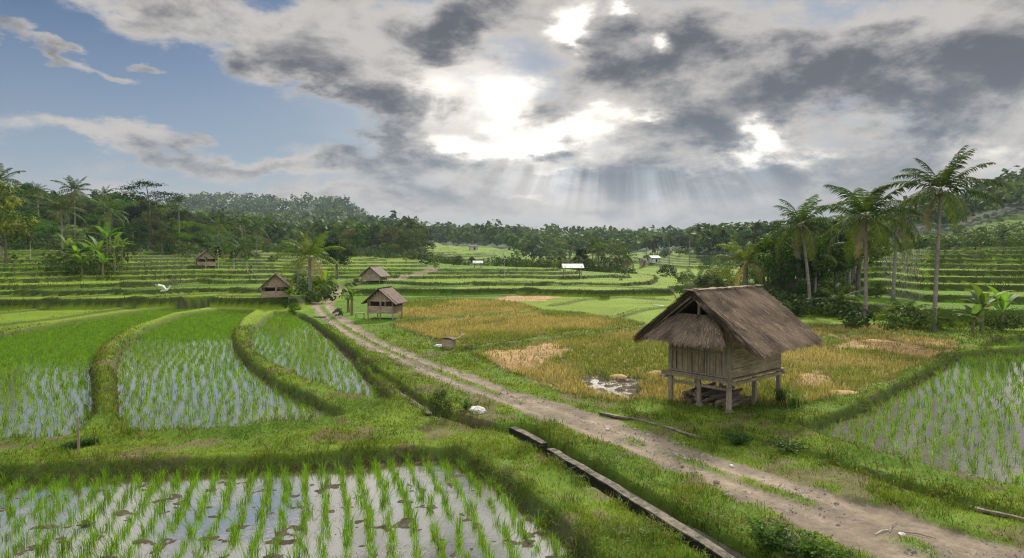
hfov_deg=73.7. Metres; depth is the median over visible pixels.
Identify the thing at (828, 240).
broadleaf tree
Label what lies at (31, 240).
sapling
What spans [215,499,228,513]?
rice plant
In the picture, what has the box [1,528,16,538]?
rice plant
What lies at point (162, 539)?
rice plant
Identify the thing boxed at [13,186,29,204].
broadleaf tree
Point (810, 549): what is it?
leafy plant
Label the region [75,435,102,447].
grass tussock
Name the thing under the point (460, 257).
broadleaf tree
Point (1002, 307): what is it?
banana plant
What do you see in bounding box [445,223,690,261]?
hedgerows
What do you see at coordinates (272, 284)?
field hut
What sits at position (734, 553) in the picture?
ditch wall
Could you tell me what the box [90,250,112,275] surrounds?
banana plant
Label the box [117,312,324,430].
paddy water
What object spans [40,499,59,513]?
rice plant
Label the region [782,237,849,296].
coconut palm
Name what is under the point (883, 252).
broadleaf tree
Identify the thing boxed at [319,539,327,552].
rice plant
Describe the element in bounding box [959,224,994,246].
broadleaf tree
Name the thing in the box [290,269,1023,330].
undergrowth
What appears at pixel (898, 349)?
loose straw
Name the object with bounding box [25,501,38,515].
rice plant
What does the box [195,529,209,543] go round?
rice plant
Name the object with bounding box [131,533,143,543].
rice plant
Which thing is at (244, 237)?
broadleaf tree
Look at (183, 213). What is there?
broadleaf tree
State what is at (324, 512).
rice plant
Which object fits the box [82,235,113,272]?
banana plant
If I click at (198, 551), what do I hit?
rice plant
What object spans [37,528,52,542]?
rice plant
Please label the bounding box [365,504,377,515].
rice plant
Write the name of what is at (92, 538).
rice plant
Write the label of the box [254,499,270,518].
rice plant
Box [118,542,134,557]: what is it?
rice plant
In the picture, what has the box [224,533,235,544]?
rice plant
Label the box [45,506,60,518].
rice plant
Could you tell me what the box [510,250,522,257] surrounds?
coconut palm
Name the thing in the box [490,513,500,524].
rice plant
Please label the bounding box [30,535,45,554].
rice plant
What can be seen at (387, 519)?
rice plant
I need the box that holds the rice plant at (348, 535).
[341,523,358,541]
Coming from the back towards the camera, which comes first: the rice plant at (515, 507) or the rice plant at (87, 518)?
the rice plant at (515, 507)
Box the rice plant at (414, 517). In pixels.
[408,509,420,524]
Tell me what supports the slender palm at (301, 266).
on the ground at (870, 516)
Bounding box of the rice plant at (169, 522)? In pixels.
[163,512,174,524]
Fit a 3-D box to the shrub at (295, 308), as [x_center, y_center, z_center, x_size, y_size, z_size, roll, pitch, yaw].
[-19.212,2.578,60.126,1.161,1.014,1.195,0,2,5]
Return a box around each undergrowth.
[2,221,1023,274]
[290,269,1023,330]
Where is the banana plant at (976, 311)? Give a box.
[952,302,993,333]
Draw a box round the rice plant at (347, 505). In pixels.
[344,500,353,510]
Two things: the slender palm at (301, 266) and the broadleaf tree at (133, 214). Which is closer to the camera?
the slender palm at (301, 266)
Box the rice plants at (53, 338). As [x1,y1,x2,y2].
[0,307,1023,511]
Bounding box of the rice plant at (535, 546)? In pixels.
[533,538,541,549]
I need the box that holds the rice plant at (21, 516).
[15,510,28,521]
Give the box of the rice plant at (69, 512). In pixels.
[64,500,78,516]
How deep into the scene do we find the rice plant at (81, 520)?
14.16 m
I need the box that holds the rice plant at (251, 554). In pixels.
[238,540,260,557]
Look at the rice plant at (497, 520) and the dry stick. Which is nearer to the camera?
the dry stick
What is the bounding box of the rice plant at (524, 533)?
[519,524,531,538]
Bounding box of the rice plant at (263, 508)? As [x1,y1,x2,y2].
[254,499,270,513]
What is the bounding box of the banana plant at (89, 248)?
[76,241,94,258]
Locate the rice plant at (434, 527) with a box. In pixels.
[430,517,438,530]
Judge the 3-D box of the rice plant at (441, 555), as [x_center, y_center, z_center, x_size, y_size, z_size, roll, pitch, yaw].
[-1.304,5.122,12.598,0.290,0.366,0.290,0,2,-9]
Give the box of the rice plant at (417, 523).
[406,520,419,529]
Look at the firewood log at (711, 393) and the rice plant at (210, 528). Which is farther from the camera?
the firewood log at (711, 393)
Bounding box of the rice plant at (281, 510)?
[274,503,286,516]
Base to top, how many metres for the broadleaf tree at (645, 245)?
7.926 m
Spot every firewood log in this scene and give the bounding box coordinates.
[688,382,715,393]
[694,386,734,392]
[701,385,725,395]
[704,389,732,396]
[705,394,741,400]
[709,388,742,398]
[712,390,738,398]
[715,393,738,404]
[722,394,744,406]
[723,398,749,408]
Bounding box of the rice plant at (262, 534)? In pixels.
[254,525,265,536]
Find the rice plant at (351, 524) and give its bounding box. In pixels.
[341,511,356,529]
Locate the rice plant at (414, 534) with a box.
[409,530,419,538]
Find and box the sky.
[0,0,1023,230]
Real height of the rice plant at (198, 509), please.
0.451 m
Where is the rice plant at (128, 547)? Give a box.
[124,538,138,551]
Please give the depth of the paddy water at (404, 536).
14.71 m
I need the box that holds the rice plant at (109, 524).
[102,513,115,526]
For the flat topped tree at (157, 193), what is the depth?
162.93 m
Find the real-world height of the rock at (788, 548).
0.348 m
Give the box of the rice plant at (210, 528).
[202,523,221,534]
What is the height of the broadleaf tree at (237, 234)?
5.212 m
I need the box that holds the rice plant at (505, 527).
[499,520,512,533]
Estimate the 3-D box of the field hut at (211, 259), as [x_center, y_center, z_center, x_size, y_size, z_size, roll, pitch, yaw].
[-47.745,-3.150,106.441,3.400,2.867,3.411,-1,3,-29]
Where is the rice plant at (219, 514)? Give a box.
[216,506,225,518]
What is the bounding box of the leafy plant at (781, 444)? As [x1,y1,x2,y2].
[768,437,811,451]
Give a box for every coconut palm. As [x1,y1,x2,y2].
[0,163,24,255]
[26,183,50,217]
[29,191,87,252]
[50,175,99,238]
[84,196,138,252]
[91,185,115,223]
[167,194,190,247]
[175,240,203,257]
[204,215,230,241]
[209,240,235,258]
[221,238,259,259]
[224,212,254,255]
[240,216,273,252]
[266,231,346,290]
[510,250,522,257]
[549,246,568,258]
[557,235,578,262]
[579,233,610,260]
[585,240,613,266]
[598,243,629,272]
[609,245,645,272]
[662,232,675,267]
[678,268,714,291]
[683,228,697,264]
[708,239,778,287]
[760,194,847,314]
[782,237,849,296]
[804,178,923,324]
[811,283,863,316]
[826,202,869,285]
[868,193,938,300]
[873,145,1014,331]
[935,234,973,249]
[941,225,973,241]
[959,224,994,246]
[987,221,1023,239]
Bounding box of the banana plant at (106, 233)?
[86,222,124,262]
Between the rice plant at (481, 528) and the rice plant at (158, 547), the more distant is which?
the rice plant at (481, 528)
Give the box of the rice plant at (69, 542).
[54,528,81,546]
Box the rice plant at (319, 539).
[311,533,324,543]
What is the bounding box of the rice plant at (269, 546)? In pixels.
[258,538,274,552]
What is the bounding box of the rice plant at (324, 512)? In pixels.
[320,505,330,516]
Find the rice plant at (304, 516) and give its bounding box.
[296,504,310,521]
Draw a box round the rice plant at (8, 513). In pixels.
[1,502,22,516]
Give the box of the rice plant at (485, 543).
[477,535,496,550]
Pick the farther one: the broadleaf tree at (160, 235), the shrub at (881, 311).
the broadleaf tree at (160, 235)
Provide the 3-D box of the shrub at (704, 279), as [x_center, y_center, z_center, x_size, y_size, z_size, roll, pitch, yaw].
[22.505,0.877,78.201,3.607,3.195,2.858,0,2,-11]
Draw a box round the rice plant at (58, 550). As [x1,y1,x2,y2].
[49,539,69,556]
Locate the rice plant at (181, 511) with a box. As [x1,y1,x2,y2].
[173,503,187,517]
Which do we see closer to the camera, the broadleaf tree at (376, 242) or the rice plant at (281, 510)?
the rice plant at (281, 510)
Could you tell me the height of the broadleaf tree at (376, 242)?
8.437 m
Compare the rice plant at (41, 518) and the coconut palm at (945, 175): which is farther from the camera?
the coconut palm at (945, 175)
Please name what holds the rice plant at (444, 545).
in the paddy water at (404, 536)
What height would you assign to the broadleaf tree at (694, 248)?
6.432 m
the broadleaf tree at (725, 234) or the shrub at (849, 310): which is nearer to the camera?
the shrub at (849, 310)
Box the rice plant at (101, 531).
[90,518,107,535]
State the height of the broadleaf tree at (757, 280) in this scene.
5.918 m
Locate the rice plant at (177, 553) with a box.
[169,547,182,557]
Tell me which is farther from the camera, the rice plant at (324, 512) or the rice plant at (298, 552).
the rice plant at (324, 512)
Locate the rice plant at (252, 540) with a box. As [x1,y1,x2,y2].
[248,533,261,543]
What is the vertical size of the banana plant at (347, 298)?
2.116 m
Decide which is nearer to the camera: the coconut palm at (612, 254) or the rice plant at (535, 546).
the rice plant at (535, 546)
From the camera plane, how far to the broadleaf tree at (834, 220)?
93.30 m
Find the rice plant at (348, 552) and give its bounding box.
[342,547,353,556]
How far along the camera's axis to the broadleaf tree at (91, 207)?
186.53 m
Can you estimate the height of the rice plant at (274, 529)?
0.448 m
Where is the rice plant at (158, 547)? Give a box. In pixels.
[149,536,169,555]
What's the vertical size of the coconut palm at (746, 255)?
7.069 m
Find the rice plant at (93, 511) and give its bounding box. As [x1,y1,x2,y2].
[79,503,102,518]
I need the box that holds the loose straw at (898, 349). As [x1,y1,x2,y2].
[482,295,962,404]
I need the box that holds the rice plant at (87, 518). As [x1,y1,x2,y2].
[79,506,97,525]
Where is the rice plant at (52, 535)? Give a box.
[42,528,59,537]
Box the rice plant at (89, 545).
[72,529,95,551]
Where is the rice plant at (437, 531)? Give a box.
[426,524,442,537]
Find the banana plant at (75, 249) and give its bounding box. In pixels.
[64,240,90,270]
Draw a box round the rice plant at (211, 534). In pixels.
[205,524,217,537]
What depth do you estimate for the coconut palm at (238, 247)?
119.81 m
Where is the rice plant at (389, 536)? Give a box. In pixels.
[384,527,397,540]
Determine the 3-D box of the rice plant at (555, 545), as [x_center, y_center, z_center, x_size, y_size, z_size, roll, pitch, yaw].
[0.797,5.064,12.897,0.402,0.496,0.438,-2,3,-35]
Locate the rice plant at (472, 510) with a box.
[469,507,478,515]
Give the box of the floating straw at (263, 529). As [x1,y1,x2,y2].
[2,461,562,557]
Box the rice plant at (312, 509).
[301,502,314,513]
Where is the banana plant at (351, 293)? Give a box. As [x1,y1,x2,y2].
[340,281,362,314]
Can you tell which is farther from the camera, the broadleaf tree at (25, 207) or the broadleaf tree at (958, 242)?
the broadleaf tree at (25, 207)
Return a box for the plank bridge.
[307,316,326,317]
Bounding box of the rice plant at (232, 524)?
[224,512,241,531]
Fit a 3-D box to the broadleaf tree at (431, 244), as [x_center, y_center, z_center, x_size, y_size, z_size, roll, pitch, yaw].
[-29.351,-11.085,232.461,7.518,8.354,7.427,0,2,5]
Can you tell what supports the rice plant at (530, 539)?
in the paddy water at (404, 536)
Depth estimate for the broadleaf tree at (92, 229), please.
151.33 m
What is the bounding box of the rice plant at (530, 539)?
[525,533,536,542]
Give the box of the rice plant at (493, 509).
[489,502,497,511]
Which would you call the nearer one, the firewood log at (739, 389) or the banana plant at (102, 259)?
the firewood log at (739, 389)
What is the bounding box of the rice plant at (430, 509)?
[424,498,433,512]
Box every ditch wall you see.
[400,393,432,415]
[509,427,546,455]
[546,448,735,557]
[624,488,746,557]
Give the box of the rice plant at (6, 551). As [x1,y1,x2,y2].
[0,544,14,556]
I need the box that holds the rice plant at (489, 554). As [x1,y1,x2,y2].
[478,546,498,557]
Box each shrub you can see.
[281,298,295,307]
[287,303,300,313]
[311,277,327,288]
[318,288,330,298]
[332,308,342,315]
[352,278,361,285]
[426,388,453,420]
[656,264,677,276]
[692,273,723,287]
[703,265,740,285]
[764,287,790,302]
[778,296,797,303]
[786,284,819,299]
[812,292,840,304]
[844,308,859,316]
[868,283,886,297]
[872,306,899,321]
[884,298,930,322]
[930,316,959,328]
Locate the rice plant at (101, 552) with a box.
[90,546,109,557]
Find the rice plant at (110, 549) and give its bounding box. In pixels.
[97,534,120,554]
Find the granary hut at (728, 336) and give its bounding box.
[630,285,826,413]
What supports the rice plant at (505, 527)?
in the paddy water at (404, 536)
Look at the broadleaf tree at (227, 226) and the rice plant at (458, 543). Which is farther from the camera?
the broadleaf tree at (227, 226)
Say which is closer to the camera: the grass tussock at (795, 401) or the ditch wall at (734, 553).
the ditch wall at (734, 553)
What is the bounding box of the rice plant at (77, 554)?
[69,548,90,557]
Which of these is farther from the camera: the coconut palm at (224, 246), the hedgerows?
the hedgerows
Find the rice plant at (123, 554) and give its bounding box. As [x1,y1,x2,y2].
[117,548,134,557]
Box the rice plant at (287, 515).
[277,507,291,521]
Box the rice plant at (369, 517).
[360,509,374,522]
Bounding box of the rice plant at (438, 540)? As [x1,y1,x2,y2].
[431,530,448,548]
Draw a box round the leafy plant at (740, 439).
[720,429,754,444]
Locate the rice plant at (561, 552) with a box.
[552,541,567,557]
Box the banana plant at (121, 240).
[112,236,133,270]
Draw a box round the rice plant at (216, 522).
[210,515,220,526]
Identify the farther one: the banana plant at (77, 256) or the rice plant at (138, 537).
the banana plant at (77, 256)
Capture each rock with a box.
[469,406,486,413]
[779,528,797,549]
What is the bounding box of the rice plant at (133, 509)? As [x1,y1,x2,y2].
[130,503,143,515]
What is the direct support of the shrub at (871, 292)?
on the ground at (870, 516)
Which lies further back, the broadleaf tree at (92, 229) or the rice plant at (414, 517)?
the broadleaf tree at (92, 229)
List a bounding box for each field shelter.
[472,261,482,267]
[561,264,583,277]
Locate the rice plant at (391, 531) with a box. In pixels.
[384,516,402,534]
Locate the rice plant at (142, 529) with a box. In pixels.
[136,516,151,533]
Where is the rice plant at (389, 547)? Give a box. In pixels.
[385,540,395,551]
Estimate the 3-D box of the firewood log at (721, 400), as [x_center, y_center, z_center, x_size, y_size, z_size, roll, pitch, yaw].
[7.814,4.331,24.690,0.157,0.176,1.989,24,15,37]
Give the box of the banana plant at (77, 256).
[68,251,91,275]
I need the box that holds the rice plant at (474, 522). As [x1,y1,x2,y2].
[470,516,479,526]
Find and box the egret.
[156,284,169,291]
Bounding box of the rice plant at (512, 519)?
[509,509,517,522]
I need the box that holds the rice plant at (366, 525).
[361,512,374,528]
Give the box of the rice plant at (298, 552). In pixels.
[288,540,305,556]
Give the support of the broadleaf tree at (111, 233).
on the ground at (870, 516)
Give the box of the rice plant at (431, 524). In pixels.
[426,518,440,526]
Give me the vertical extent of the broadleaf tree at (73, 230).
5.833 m
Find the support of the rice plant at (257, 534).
in the paddy water at (404, 536)
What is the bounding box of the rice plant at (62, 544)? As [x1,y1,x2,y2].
[49,530,75,551]
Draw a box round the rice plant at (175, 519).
[169,505,184,520]
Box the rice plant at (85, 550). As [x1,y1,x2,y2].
[71,535,92,554]
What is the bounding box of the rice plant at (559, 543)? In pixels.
[550,535,563,546]
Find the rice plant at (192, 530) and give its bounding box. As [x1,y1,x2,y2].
[181,523,203,537]
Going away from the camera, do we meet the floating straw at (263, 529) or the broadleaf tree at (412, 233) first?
the floating straw at (263, 529)
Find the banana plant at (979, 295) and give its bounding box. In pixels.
[956,282,1014,332]
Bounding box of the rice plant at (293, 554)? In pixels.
[282,545,301,557]
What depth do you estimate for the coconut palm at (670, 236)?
214.75 m
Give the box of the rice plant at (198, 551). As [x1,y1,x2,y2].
[188,539,204,555]
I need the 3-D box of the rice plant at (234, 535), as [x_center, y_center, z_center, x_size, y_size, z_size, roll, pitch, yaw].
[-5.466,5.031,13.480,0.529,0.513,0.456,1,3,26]
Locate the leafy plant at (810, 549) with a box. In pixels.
[783,528,842,557]
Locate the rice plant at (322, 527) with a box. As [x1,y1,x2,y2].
[317,516,330,530]
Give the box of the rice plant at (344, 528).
[336,515,352,534]
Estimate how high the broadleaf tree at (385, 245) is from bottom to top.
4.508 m
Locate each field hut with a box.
[193,250,217,267]
[256,272,294,298]
[358,266,389,282]
[361,286,407,319]
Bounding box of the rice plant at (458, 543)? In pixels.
[452,532,465,546]
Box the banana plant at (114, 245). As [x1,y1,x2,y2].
[95,232,127,270]
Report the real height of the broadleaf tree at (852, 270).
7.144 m
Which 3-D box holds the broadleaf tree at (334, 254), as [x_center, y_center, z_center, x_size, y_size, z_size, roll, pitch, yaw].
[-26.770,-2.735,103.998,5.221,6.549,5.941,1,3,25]
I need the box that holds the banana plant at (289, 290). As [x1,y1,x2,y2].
[277,282,295,303]
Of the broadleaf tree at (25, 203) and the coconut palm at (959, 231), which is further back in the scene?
the broadleaf tree at (25, 203)
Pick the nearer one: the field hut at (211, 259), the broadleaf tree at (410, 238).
the field hut at (211, 259)
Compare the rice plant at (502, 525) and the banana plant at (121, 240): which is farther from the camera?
the banana plant at (121, 240)
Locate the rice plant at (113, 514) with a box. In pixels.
[110,505,122,516]
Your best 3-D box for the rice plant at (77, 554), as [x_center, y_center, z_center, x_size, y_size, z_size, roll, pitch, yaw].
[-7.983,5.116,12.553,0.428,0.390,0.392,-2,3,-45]
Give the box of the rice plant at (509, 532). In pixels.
[497,523,514,539]
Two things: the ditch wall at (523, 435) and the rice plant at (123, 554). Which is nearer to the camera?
the rice plant at (123, 554)
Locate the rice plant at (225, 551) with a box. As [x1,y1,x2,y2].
[213,546,231,557]
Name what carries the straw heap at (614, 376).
on the ground at (870, 516)
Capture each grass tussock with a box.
[58,440,81,450]
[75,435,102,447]
[765,384,794,405]
[786,388,806,408]
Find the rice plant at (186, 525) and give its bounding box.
[178,521,195,529]
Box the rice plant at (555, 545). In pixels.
[547,535,560,554]
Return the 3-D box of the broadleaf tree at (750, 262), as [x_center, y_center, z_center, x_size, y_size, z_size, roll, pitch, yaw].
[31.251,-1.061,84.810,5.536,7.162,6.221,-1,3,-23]
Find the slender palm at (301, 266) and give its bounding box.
[285,259,307,291]
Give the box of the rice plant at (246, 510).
[237,504,247,512]
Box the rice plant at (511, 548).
[505,543,525,557]
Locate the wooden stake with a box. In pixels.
[76,417,79,452]
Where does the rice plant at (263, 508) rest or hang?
in the paddy water at (404, 536)
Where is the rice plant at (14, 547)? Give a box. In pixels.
[9,537,18,550]
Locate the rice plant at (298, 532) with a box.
[291,526,306,539]
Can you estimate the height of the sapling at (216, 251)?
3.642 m
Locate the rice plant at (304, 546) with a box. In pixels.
[295,530,318,551]
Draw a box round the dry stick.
[900,531,935,538]
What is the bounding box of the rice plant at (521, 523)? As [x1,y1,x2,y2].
[510,508,527,527]
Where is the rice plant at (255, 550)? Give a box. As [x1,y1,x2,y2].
[245,534,264,554]
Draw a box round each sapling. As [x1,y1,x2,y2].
[26,231,34,259]
[214,246,220,270]
[230,247,236,270]
[501,256,507,267]
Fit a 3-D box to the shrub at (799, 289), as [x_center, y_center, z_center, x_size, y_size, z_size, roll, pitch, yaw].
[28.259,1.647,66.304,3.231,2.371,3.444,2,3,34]
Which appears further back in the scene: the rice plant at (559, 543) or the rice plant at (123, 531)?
the rice plant at (123, 531)
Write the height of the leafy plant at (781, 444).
0.367 m
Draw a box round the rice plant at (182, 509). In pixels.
[176,497,188,510]
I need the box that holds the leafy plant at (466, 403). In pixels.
[457,398,473,409]
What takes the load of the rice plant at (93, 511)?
in the paddy water at (404, 536)
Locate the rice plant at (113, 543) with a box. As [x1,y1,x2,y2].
[106,536,124,547]
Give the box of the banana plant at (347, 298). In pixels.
[339,293,353,311]
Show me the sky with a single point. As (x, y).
(631, 114)
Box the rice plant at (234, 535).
[225,520,244,539]
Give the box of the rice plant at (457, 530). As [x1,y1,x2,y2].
[454,521,464,532]
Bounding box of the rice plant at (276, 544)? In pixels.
[270,531,281,549]
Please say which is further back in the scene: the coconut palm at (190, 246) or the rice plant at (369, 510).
the coconut palm at (190, 246)
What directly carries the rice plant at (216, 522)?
in the paddy water at (404, 536)
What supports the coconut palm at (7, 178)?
on the ground at (870, 516)
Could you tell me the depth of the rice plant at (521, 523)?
14.12 m
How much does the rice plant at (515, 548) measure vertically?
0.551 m
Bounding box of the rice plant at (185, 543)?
[179,534,192,545]
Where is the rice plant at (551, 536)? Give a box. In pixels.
[545,530,559,542]
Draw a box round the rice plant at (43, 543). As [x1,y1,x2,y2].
[30,532,49,549]
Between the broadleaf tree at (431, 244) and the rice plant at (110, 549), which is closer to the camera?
the rice plant at (110, 549)
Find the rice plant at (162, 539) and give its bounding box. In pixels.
[159,532,168,541]
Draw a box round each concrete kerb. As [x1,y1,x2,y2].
[599,412,705,438]
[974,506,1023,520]
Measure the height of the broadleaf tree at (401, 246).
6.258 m
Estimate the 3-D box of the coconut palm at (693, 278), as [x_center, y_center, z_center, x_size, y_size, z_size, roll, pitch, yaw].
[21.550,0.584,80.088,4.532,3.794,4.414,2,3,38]
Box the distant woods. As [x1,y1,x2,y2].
[2,165,1023,251]
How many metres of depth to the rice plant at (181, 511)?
14.76 m
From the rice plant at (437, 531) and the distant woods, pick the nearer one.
the rice plant at (437, 531)
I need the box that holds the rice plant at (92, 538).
[81,524,106,545]
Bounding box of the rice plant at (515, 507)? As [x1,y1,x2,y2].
[509,498,521,511]
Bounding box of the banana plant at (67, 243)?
[56,234,77,260]
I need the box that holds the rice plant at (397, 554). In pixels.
[383,548,409,557]
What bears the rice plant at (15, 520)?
in the paddy water at (404, 536)
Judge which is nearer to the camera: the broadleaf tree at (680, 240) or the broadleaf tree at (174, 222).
the broadleaf tree at (174, 222)
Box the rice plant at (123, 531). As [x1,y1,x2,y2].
[113,518,133,535]
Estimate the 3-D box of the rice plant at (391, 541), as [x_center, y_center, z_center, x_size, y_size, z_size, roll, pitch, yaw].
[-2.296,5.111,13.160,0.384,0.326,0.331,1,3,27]
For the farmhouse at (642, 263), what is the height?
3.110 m
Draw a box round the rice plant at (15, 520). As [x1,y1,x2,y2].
[7,515,23,529]
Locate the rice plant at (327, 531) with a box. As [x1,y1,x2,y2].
[320,524,335,535]
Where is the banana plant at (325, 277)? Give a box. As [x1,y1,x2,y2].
[317,270,335,290]
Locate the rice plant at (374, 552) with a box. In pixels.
[363,544,378,557]
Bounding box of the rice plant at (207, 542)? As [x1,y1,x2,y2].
[201,534,212,547]
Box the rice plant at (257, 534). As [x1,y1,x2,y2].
[250,526,264,538]
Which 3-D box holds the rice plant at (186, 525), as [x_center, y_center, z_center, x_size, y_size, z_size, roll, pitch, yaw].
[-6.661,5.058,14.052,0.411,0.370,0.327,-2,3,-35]
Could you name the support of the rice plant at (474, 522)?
in the paddy water at (404, 536)
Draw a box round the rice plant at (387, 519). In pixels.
[381,512,395,525]
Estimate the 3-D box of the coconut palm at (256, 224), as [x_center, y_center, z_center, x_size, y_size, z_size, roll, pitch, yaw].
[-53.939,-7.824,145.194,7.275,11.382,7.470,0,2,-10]
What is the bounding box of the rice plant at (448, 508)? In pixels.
[444,500,452,513]
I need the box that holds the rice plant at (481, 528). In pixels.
[472,520,486,538]
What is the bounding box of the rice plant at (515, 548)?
[501,532,522,552]
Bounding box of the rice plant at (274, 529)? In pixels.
[270,519,283,535]
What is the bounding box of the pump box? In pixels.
[440,333,463,348]
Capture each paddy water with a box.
[0,310,188,437]
[0,459,573,557]
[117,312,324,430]
[251,315,380,399]
[583,375,640,397]
[817,355,1023,485]
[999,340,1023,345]
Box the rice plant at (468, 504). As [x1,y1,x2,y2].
[463,496,475,512]
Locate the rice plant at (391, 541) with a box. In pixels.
[387,535,398,547]
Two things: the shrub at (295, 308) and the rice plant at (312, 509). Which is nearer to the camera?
the rice plant at (312, 509)
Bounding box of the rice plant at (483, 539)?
[476,528,495,543]
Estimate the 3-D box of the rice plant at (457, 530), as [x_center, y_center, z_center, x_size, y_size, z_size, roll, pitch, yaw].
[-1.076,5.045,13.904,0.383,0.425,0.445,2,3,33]
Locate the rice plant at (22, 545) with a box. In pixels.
[4,528,30,547]
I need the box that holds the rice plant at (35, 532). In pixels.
[30,522,41,534]
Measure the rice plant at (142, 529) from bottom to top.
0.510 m
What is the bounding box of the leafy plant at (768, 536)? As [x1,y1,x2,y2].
[741,512,801,553]
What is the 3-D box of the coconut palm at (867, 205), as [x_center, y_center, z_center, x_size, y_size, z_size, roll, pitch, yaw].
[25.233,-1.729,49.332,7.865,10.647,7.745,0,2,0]
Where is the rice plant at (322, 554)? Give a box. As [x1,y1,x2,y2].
[311,546,330,557]
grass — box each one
[0,249,1023,557]
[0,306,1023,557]
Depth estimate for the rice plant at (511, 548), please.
12.69 m
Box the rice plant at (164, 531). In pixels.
[153,524,171,536]
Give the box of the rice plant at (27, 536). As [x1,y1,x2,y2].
[19,526,33,540]
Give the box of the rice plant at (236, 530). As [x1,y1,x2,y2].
[224,521,242,535]
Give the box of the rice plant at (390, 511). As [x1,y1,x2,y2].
[380,507,394,519]
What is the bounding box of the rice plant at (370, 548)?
[366,540,379,555]
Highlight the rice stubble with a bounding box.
[388,297,956,406]
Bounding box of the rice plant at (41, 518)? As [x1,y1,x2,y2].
[34,499,48,521]
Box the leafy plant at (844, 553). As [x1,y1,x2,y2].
[821,545,861,557]
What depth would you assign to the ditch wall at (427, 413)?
23.90 m
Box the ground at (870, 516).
[0,198,1023,557]
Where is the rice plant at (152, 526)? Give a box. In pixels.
[145,514,159,528]
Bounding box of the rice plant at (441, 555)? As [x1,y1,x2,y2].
[434,547,445,557]
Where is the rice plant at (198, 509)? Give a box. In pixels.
[190,500,206,516]
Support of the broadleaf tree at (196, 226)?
on the ground at (870, 516)
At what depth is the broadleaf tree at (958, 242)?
117.79 m
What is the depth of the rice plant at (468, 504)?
14.97 m
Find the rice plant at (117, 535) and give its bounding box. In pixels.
[104,526,129,546]
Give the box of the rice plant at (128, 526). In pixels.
[120,519,132,530]
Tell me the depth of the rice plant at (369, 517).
14.37 m
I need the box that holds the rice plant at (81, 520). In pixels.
[73,507,92,527]
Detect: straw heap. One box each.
[610,374,626,378]
[645,370,663,376]
[830,390,858,394]
[861,339,890,342]
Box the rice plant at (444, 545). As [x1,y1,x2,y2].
[432,532,451,552]
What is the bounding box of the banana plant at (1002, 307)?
[987,286,1023,330]
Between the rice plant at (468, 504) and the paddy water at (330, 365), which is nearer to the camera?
the rice plant at (468, 504)
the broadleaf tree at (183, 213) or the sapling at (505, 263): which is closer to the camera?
the sapling at (505, 263)
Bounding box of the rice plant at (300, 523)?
[298,516,309,527]
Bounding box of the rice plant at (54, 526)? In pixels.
[44,520,61,532]
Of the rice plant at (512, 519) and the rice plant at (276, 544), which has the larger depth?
the rice plant at (512, 519)
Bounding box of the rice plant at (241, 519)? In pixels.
[235,511,248,525]
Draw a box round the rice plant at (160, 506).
[146,500,162,513]
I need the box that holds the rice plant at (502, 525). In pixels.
[494,516,508,529]
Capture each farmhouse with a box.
[468,245,478,249]
[639,258,646,265]
[647,256,660,262]
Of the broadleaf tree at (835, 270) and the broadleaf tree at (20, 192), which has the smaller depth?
the broadleaf tree at (835, 270)
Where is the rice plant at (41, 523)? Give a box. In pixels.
[36,519,47,528]
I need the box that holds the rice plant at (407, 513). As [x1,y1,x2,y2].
[396,499,417,517]
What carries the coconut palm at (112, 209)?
on the ground at (870, 516)
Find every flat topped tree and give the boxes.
[110,179,186,245]
[394,218,422,229]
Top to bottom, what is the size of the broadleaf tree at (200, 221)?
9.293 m
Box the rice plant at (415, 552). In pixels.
[404,545,426,556]
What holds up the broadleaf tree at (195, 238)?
on the ground at (870, 516)
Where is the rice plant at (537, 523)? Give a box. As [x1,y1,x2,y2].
[530,507,548,526]
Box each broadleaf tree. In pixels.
[0,180,40,240]
[0,221,34,262]
[1,195,32,218]
[1,209,47,244]
[10,196,29,216]
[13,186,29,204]
[17,182,33,193]
[24,188,40,195]
[27,206,55,233]
[32,195,66,217]
[33,221,63,246]
[44,209,77,232]
[52,224,88,239]
[56,192,86,233]
[69,205,87,224]
[70,224,101,243]
[76,214,100,239]
[81,200,110,223]
[85,225,103,239]
[93,214,124,231]
[99,228,126,241]
[102,200,138,219]
[111,216,139,235]
[111,222,152,252]
[121,205,143,219]
[126,210,141,236]
[127,200,162,223]
[130,214,170,233]
[133,230,155,249]
[138,204,176,242]
[145,229,176,253]
[151,220,178,237]
[161,219,191,231]
[162,209,192,230]
[168,214,209,241]
[170,232,194,254]
[171,221,202,249]
[184,223,214,247]
[190,233,214,250]
[192,215,217,228]
[196,227,234,241]
[197,234,218,247]
[206,232,239,247]
[213,223,233,235]
[233,232,244,242]
[238,235,261,254]
[239,235,262,246]
[273,239,284,252]
[279,240,294,248]
[309,237,324,248]
[319,239,356,278]
[327,225,346,238]
[327,233,339,242]
[330,226,351,239]
[337,228,358,250]
[344,231,363,249]
[351,222,366,250]
[360,232,371,248]
[367,231,383,248]
[369,225,385,248]
[373,230,387,251]
[377,225,406,246]
[380,243,390,251]
[391,237,411,253]
[398,228,421,244]
[399,228,428,250]
[416,235,435,251]
[416,247,428,260]
[416,253,425,259]
[454,255,463,262]
[573,248,589,261]
[607,257,623,269]
[642,241,650,254]
[644,236,660,255]
[651,239,657,255]
[653,236,663,255]
[664,233,673,249]
[674,236,683,244]
[680,236,693,254]
[690,241,700,254]
[702,238,712,256]
[712,234,718,254]
[715,233,723,260]
[717,229,730,253]
[722,235,738,252]
[733,229,754,250]
[739,242,775,286]
[748,253,774,289]
[751,221,766,242]
[753,225,841,295]
[761,250,805,292]
[764,224,778,237]
[765,245,831,298]
[781,216,854,291]
[823,245,855,290]
[824,219,867,274]
[826,213,893,295]
[845,228,878,284]
[891,228,912,239]
[975,227,987,232]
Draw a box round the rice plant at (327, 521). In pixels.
[323,513,332,524]

